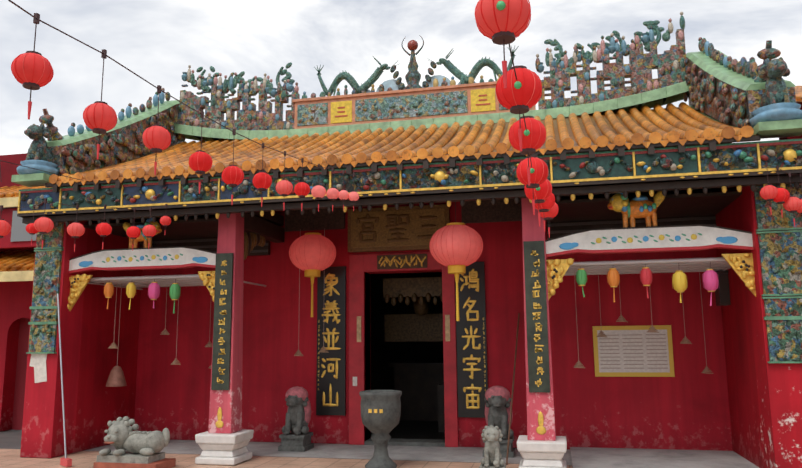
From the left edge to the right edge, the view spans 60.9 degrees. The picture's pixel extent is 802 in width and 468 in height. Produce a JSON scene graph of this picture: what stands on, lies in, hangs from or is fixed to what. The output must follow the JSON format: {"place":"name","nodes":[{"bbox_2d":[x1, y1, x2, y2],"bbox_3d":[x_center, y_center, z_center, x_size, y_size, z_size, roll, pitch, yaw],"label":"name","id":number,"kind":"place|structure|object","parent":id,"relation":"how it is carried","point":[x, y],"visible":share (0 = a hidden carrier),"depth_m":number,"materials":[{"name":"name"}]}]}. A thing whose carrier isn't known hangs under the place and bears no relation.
{"place":"outdoors","nodes":[
{"label":"outdoors","id":0,"kind":"place"},
{"bbox_2d":[0,198,170,251],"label":"lantern row","id":1,"kind":"object","parent":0,"point":[44,224],"visible":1,"depth_m":8.24,"materials":[{"name":"red paper"}]},
{"bbox_2d":[0,160,83,182],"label":"wire","id":2,"kind":"object","parent":1,"relation":"attached to","point":[32,168],"visible":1,"depth_m":6.66,"materials":[{"name":"black metal"}]},
{"bbox_2d":[11,88,184,186],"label":"decorated roof ridge","id":3,"kind":"structure","parent":0,"point":[56,152],"depth_m":10.55,"materials":[{"name":"multicoloured ceramic"}]},
{"bbox_2d":[8,0,371,211],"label":"lantern string","id":4,"kind":"object","parent":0,"point":[32,70],"visible":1,"depth_m":4.48,"materials":[{"name":"red paper"}]},
{"bbox_2d":[0,449,571,467],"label":"forecourt paving","id":5,"kind":"structure","parent":0,"point":[10,458],"depth_m":8.97,"materials":[{"name":"ceramic"}]},
{"bbox_2d":[20,221,87,457],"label":"pier","id":6,"kind":"structure","parent":5,"relation":"on","point":[42,432],"depth_m":9.71,"materials":[{"name":"red paint"}]},
{"bbox_2d":[30,354,46,382],"bbox_3d":[-5.140,1.718,9.711,0.334,0.797,0.010,-2,-9,12],"label":"plaster patch","id":7,"kind":"object","parent":6,"relation":"attached to","point":[38,362],"visible":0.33,"depth_m":9.68,"materials":[{"name":"white paint"}]},
{"bbox_2d":[26,222,63,353],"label":"mosaic wall panel","id":8,"kind":"structure","parent":6,"relation":"attached to","point":[43,323],"depth_m":9.81,"materials":[{"name":"tile"}]},
{"bbox_2d":[67,274,92,310],"bbox_3d":[-4.684,0.850,9.918,0.366,0.544,0.078,-2,-9,12],"label":"bracket","id":9,"kind":"object","parent":6,"relation":"attached to","point":[78,283],"visible":1,"depth_m":9.92,"materials":[{"name":"gold metal"}]},
{"bbox_2d":[57,293,71,466],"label":"pole","id":10,"kind":"object","parent":5,"relation":"on","point":[65,461],"visible":1,"depth_m":9.12,"materials":[{"name":"silver metal"}]},
{"bbox_2d":[93,416,175,467],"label":"lion statue","id":11,"kind":"object","parent":5,"relation":"on","point":[138,449],"visible":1,"depth_m":8.54,"materials":[{"name":"stone"}]},
{"bbox_2d":[195,429,253,464],"bbox_3d":[-2.355,2.839,9.105,0.579,0.380,0.579,-2,-9,12],"label":"column base","id":12,"kind":"object","parent":5,"relation":"on","point":[223,449],"visible":0.94,"depth_m":8.87,"materials":[{"name":"white stone"}]},
{"bbox_2d":[208,213,243,433],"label":"column","id":13,"kind":"structure","parent":12,"relation":"on","point":[230,240],"depth_m":9.27,"materials":[{"name":"red paint"}]},
{"bbox_2d":[69,246,216,273],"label":"side beam","id":14,"kind":"structure","parent":13,"relation":"attached to","point":[173,257],"depth_m":9.71,"materials":[{"name":"white paint"}]},
{"bbox_2d":[123,218,161,247],"bbox_3d":[-3.743,-0.010,9.860,0.617,0.460,0.241,-2,-9,12],"label":"lion figurine","id":15,"kind":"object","parent":14,"relation":"on","point":[142,236],"visible":0.56,"depth_m":9.80,"materials":[{"name":"orange ceramic"}]},
{"bbox_2d":[198,271,214,301],"bbox_3d":[-2.664,0.774,9.474,0.373,0.520,0.078,-2,-9,12],"label":"bracket","id":16,"kind":"object","parent":13,"relation":"attached to","point":[207,278],"visible":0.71,"depth_m":9.47,"materials":[{"name":"gold metal"}]},
{"bbox_2d":[215,407,223,427],"bbox_3d":[-2.395,2.424,9.002,0.120,0.270,0.012,-2,-9,12],"label":"ornament","id":17,"kind":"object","parent":13,"relation":"attached to","point":[219,423],"depth_m":8.99,"materials":[{"name":"gold metal"}]},
{"bbox_2d":[211,253,233,389],"bbox_3d":[-2.407,1.169,9.196,0.250,1.830,0.035,-2,-9,12],"label":"board","id":18,"kind":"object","parent":13,"relation":"attached to","point":[221,354],"depth_m":9.18,"materials":[{"name":"black wood"}]},
{"bbox_2d":[359,390,401,467],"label":"incense urn","id":19,"kind":"object","parent":5,"relation":"on","point":[380,413],"visible":1,"depth_m":8.39,"materials":[{"name":"stone"}]},
{"bbox_2d":[479,425,506,467],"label":"stone lion","id":20,"kind":"object","parent":5,"relation":"on","point":[492,435],"visible":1,"depth_m":8.07,"materials":[{"name":"stone"}]},
{"bbox_2d":[506,313,519,464],"bbox_3d":[1.550,2.057,9.408,0.024,1.962,1.298,-4,-9,19],"label":"leaning pole","id":21,"kind":"object","parent":5,"relation":"on","point":[512,391],"visible":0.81,"depth_m":9.31,"materials":[{"name":"brown wood"}]},
{"bbox_2d":[517,435,566,467],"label":"column base","id":22,"kind":"object","parent":5,"relation":"on","point":[540,454],"visible":1,"depth_m":7.99,"materials":[{"name":"white stone"}]},
{"bbox_2d":[521,198,555,440],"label":"column","id":23,"kind":"structure","parent":22,"relation":"on","point":[538,402],"depth_m":8.21,"materials":[{"name":"red paint"}]},
{"bbox_2d":[523,241,549,392],"bbox_3d":[1.653,0.993,8.307,0.250,1.830,0.035,-2,-9,12],"label":"calligraphy plaque","id":24,"kind":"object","parent":23,"relation":"attached to","point":[536,322],"depth_m":8.29,"materials":[{"name":"black wood"}]},
{"bbox_2d":[536,411,545,434],"bbox_3d":[1.665,2.248,8.113,0.120,0.270,0.012,-2,-9,12],"label":"wall ornament","id":25,"kind":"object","parent":23,"relation":"attached to","point":[540,429],"depth_m":8.11,"materials":[{"name":"gold metal"}]},
{"bbox_2d":[546,258,573,300],"bbox_3d":[1.972,0.568,8.460,0.366,0.532,0.078,-2,-9,12],"label":"bracket","id":26,"kind":"object","parent":23,"relation":"attached to","point":[557,269],"visible":0.92,"depth_m":8.46,"materials":[{"name":"gold metal"}]},
{"bbox_2d":[545,224,752,257],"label":"side beam","id":27,"kind":"structure","parent":23,"relation":"attached to","point":[694,237],"depth_m":8.25,"materials":[{"name":"white paint"}]},
{"bbox_2d":[607,191,664,226],"bbox_3d":[2.902,-0.322,8.410,0.686,0.511,0.268,-2,-9,12],"label":"lion figurine","id":28,"kind":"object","parent":27,"relation":"on","point":[638,207],"visible":0.83,"depth_m":8.34,"materials":[{"name":"orange ceramic"}]},
{"bbox_2d":[740,186,801,467],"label":"pier","id":29,"kind":"structure","parent":5,"relation":"on","point":[779,389],"depth_m":7.64,"materials":[{"name":"red paint"}]},
{"bbox_2d":[721,253,755,296],"bbox_3d":[3.984,0.487,8.018,0.356,0.520,0.078,-2,-9,12],"label":"bracket","id":30,"kind":"object","parent":29,"relation":"attached to","point":[741,265],"visible":0.96,"depth_m":8.01,"materials":[{"name":"gold metal"}]},
{"bbox_2d":[754,184,801,362],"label":"mosaic wall panel","id":31,"kind":"structure","parent":29,"relation":"attached to","point":[780,250],"depth_m":7.74,"materials":[{"name":"tile"}]},
{"bbox_2d":[0,430,571,465],"bbox_3d":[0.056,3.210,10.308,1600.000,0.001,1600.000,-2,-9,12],"label":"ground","id":32,"kind":"structure","parent":0,"point":[10,439],"depth_m":11.18,"materials":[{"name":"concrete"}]},
{"bbox_2d":[0,153,52,430],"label":"neighboring building","id":33,"kind":"structure","parent":32,"relation":"on","point":[17,256],"depth_m":12.66,"materials":[{"name":"red paint"}]},
{"bbox_2d":[370,272,444,439],"bbox_3d":[0.629,1.484,13.270,5.200,4.310,4.750,-2,-9,12],"label":"doorway","id":34,"kind":"structure","parent":32,"relation":"on","point":[406,329],"depth_m":13.55,"materials":[{"name":"brown wood"}]},
{"bbox_2d":[74,187,763,467],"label":"side walls","id":35,"kind":"structure","parent":32,"relation":"on","point":[100,404],"depth_m":10.29,"materials":[{"name":"red paint"}]},
{"bbox_2d":[316,266,345,415],"bbox_3d":[-1.102,1.672,10.775,0.470,2.320,0.055,-2,-9,12],"label":"couplet","id":36,"kind":"object","parent":35,"relation":"attached to","point":[331,364],"visible":0.96,"depth_m":10.75,"materials":[{"name":"black paint"}]},
{"bbox_2d":[348,204,449,252],"bbox_3d":[-0.047,-0.084,10.769,1.640,0.690,0.129,-2,-9,12],"label":"name plaque","id":37,"kind":"object","parent":35,"relation":"attached to","point":[405,228],"visible":0.98,"depth_m":10.73,"materials":[{"name":"brown wood"}]},
{"bbox_2d":[49,102,753,186],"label":"orange roof tiles","id":38,"kind":"object","parent":35,"relation":"on","point":[682,123],"visible":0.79,"depth_m":9.83,"materials":[{"name":"orange ceramic"}]},
{"bbox_2d":[45,135,760,191],"bbox_3d":[-0.134,-1.306,10.332,9.240,1.590,3.380,-2,-9,12],"label":"roof underside","id":39,"kind":"object","parent":38,"relation":"attached to","point":[711,144],"visible":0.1,"depth_m":8.48,"materials":[{"name":"wood"}]},
{"bbox_2d":[17,139,801,226],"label":"eave fascia","id":40,"kind":"structure","parent":38,"relation":"attached to","point":[738,166],"depth_m":8.41,"materials":[{"name":"multicoloured wood"}]},
{"bbox_2d":[760,162,801,226],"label":"red lanterns","id":41,"kind":"object","parent":40,"relation":"attached to","point":[780,195],"visible":1,"depth_m":7.46,"materials":[{"name":"red paper"}]},
{"bbox_2d":[174,81,690,141],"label":"green ridge","id":42,"kind":"object","parent":38,"relation":"on","point":[665,95],"visible":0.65,"depth_m":11.73,"materials":[{"name":"green ceramic"}]},
{"bbox_2d":[179,62,299,130],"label":"roof figurines","id":43,"kind":"object","parent":42,"relation":"attached to","point":[250,117],"visible":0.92,"depth_m":12.87},
{"bbox_2d":[314,58,399,95],"bbox_3d":[-0.829,-2.868,12.480,1.626,0.733,0.217,-2,-9,12],"label":"ridge dragon","id":44,"kind":"object","parent":42,"relation":"on","point":[352,81],"visible":0.98,"depth_m":12.41},
{"bbox_2d":[302,70,508,98],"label":"ridge ornaments","id":45,"kind":"object","parent":42,"relation":"on","point":[435,84],"visible":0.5,"depth_m":12.20},
{"bbox_2d":[292,81,535,128],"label":"decorative roof panel","id":46,"kind":"structure","parent":42,"relation":"attached to","point":[424,103],"depth_m":12.06,"materials":[{"name":"ceramic"}]},
{"bbox_2d":[366,75,474,92],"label":"ridge ornaments","id":47,"kind":"object","parent":42,"relation":"attached to","point":[391,83],"visible":0.15,"depth_m":12.34},
{"bbox_2d":[429,46,518,83],"bbox_3d":[1.262,-2.959,12.021,1.626,0.732,0.210,-2,-9,12],"label":"ridge dragon","id":48,"kind":"object","parent":42,"relation":"on","point":[478,66],"visible":0.73,"depth_m":11.92},
{"bbox_2d":[535,12,686,109],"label":"roof figurines","id":49,"kind":"object","parent":42,"relation":"attached to","point":[670,66],"visible":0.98,"depth_m":11.41},
{"bbox_2d":[683,37,801,138],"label":"decorated roof ridge","id":50,"kind":"structure","parent":38,"relation":"on","point":[760,100],"depth_m":8.13,"materials":[{"name":"multicoloured ceramic"}]},
{"bbox_2d":[284,198,521,231],"bbox_3d":[0.015,-0.615,10.876,9.200,0.990,0.060,-2,-9,12],"label":"wall panel","id":51,"kind":"object","parent":35,"relation":"attached to","point":[486,211],"depth_m":10.61,"materials":[{"name":"brown wood"}]},
{"bbox_2d":[349,252,457,446],"bbox_3d":[0.050,1.774,10.681,1.690,2.930,0.390,-2,-9,12],"label":"door frame","id":52,"kind":"object","parent":35,"relation":"attached to","point":[360,265],"visible":0.73,"depth_m":10.55,"materials":[{"name":"red wood"}]},
{"bbox_2d":[353,254,449,385],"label":"door signs","id":53,"kind":"object","parent":52,"relation":"attached to","point":[404,261],"depth_m":10.65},
{"bbox_2d":[364,438,444,446],"bbox_3d":[0.090,3.197,10.468,1.250,0.050,0.360,-2,-9,12],"label":"door threshold","id":54,"kind":"object","parent":52,"relation":"attached to","point":[418,442],"depth_m":10.34,"materials":[{"name":"grey stone"}]},
{"bbox_2d":[88,257,730,289],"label":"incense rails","id":55,"kind":"object","parent":35,"relation":"attached to","point":[653,265],"visible":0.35,"depth_m":9.18,"materials":[{"name":"grey"}]},
{"bbox_2d":[106,283,126,386],"bbox_3d":[-4.354,1.546,10.523,0.300,1.570,0.292,-2,-9,12],"label":"hanging bell","id":56,"kind":"object","parent":55,"relation":"hanging from","point":[116,377],"visible":1,"depth_m":10.35,"materials":[{"name":"brown metal"}]},
{"bbox_2d":[108,228,713,373],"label":"hanging incense coils","id":57,"kind":"object","parent":55,"relation":"hanging from","point":[600,334],"visible":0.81,"depth_m":9.63,"materials":[{"name":"beige"}]},
{"bbox_2d":[104,262,718,312],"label":"colored lanterns","id":58,"kind":"object","parent":55,"relation":"hanging from","point":[709,276],"visible":1,"depth_m":8.41,"materials":[{"name":"multicoloured coloured paper"}]},
{"bbox_2d":[84,188,741,255],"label":"timber bay panels","id":59,"kind":"object","parent":35,"relation":"attached to","point":[585,212],"visible":0.31,"depth_m":9.94,"materials":[{"name":"brown wood"}]},
{"bbox_2d":[455,262,487,417],"bbox_3d":[1.064,1.578,10.300,0.450,2.320,0.055,-2,-9,12],"label":"couplet","id":60,"kind":"object","parent":35,"relation":"attached to","point":[472,375],"visible":0.96,"depth_m":10.27,"materials":[{"name":"black paint"}]},
{"bbox_2d":[244,143,725,259],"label":"porch lintel and tie beams","id":61,"kind":"structure","parent":35,"relation":"attached to","point":[259,230],"depth_m":10.36,"materials":[{"name":"brown wood"}]},
{"bbox_2d":[289,233,335,316],"bbox_3d":[-1.365,0.520,10.525,0.730,1.516,0.730,-2,-9,12],"label":"lantern","id":62,"kind":"object","parent":61,"relation":"hanging from","point":[312,255],"visible":0.98,"depth_m":10.32,"materials":[{"name":"red paper"}]},
{"bbox_2d":[429,202,482,320],"bbox_3d":[0.728,0.316,8.944,0.710,1.639,0.710,-2,-9,12],"label":"lantern","id":63,"kind":"object","parent":61,"relation":"hanging from","point":[456,248],"visible":1,"depth_m":8.74,"materials":[{"name":"red paper"}]},
{"bbox_2d":[592,325,674,376],"bbox_3d":[3.327,1.679,9.781,1.080,0.720,0.042,-2,-9,12],"label":"notice board","id":64,"kind":"object","parent":35,"relation":"attached to","point":[630,351],"visible":0.96,"depth_m":9.76,"materials":[{"name":"white paper"}]},
{"bbox_2d":[715,270,730,305],"bbox_3d":[4.353,0.672,9.290,0.157,0.600,0.310,-2,-9,12],"label":"window","id":65,"kind":"structure","parent":35,"relation":"attached to","point":[722,293],"depth_m":9.16,"materials":[{"name":"grey"}]},
{"bbox_2d":[84,440,758,467],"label":"porch floor","id":66,"kind":"structure","parent":32,"relation":"on","point":[582,457],"depth_m":9.31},
{"bbox_2d":[278,386,313,451],"bbox_3d":[-1.545,2.722,10.112,0.404,0.908,0.490,-2,-9,12],"label":"lion statue","id":67,"kind":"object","parent":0,"point":[297,438],"depth_m":9.98,"materials":[{"name":"grey stone"}]},
{"bbox_2d":[0,0,801,154],"label":"sky","id":68,"kind":"structure","parent":0,"point":[156,40],"materials":[{"name":"white"}]},
{"bbox_2d":[390,35,436,89],"bbox_3d":[0.215,-3.066,12.277,0.855,1.062,0.204,-2,-9,12],"label":"roof ornament","id":69,"kind":"object","parent":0,"point":[413,76],"visible":0.88,"depth_m":12.22,"materials":[{"name":"ceramic"}]},
{"bbox_2d":[134,202,732,450],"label":"temple wall","id":70,"kind":"structure","parent":0,"point":[686,407],"depth_m":10.27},
{"bbox_2d":[483,386,514,457],"bbox_3d":[1.353,2.584,9.480,0.416,0.934,0.504,-2,-9,12],"label":"guardian lion statue","id":71,"kind":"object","parent":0,"point":[497,399],"depth_m":9.36,"materials":[{"name":"grey stone"}]},
{"bbox_2d":[475,0,558,237],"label":"lantern string","id":72,"kind":"object","parent":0,"point":[502,22],"visible":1,"depth_m":2.65,"materials":[{"name":"red paper"}]},
{"bbox_2d":[509,44,550,226],"bbox_3d":[0.846,-0.400,4.209,0.131,0.183,4.165,-2,-9,12],"label":"lantern string cord","id":73,"kind":"object","parent":72,"relation":"attached to","point":[516,78],"visible":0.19,"depth_m":2.56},
{"bbox_2d":[779,86,801,139],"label":"neighboring building","id":74,"kind":"structure","parent":0,"point":[798,92],"depth_m":8.67,"materials":[{"name":"orange paint"}]}
]}

